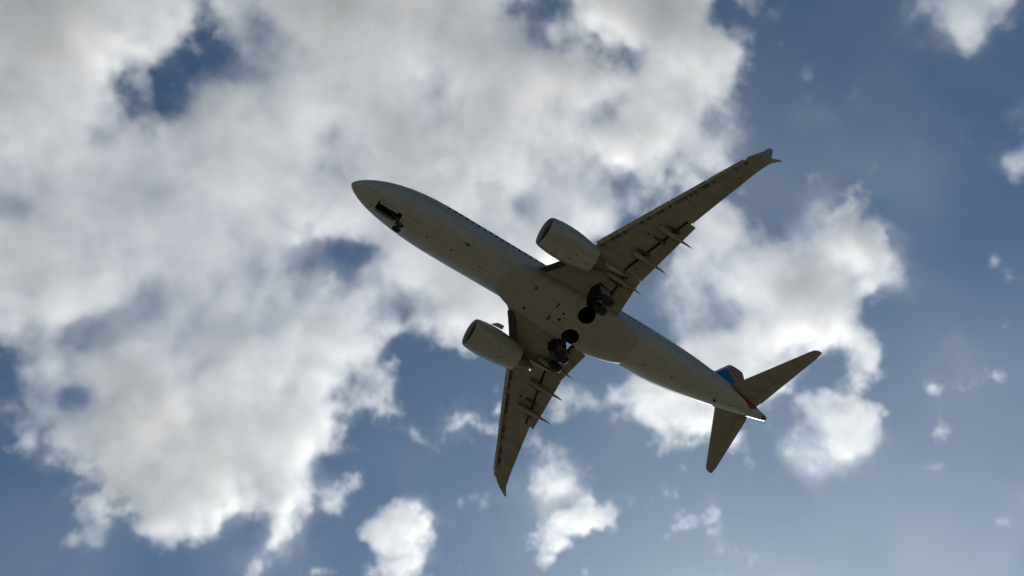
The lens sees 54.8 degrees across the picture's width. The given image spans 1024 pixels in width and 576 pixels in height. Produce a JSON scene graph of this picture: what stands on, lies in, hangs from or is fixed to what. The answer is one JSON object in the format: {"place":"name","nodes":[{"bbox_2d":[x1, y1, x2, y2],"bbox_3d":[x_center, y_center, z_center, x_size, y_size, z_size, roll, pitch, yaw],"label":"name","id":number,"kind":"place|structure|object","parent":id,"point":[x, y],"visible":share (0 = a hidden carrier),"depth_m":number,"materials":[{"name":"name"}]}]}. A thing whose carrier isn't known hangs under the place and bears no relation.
{"place":"outdoors","nodes":[
{"label":"outdoors","id":0,"kind":"place"},
{"bbox_2d":[0,0,1023,575],"label":"sky","id":1,"kind":"structure","parent":0,"point":[216,359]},
{"bbox_2d":[351,148,821,495],"bbox_3d":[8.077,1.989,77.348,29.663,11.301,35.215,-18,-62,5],"label":"airliner","id":2,"kind":"object","parent":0,"point":[577,295],"visible":1,"depth_m":72.54,"materials":[{"name":"silver metal"}]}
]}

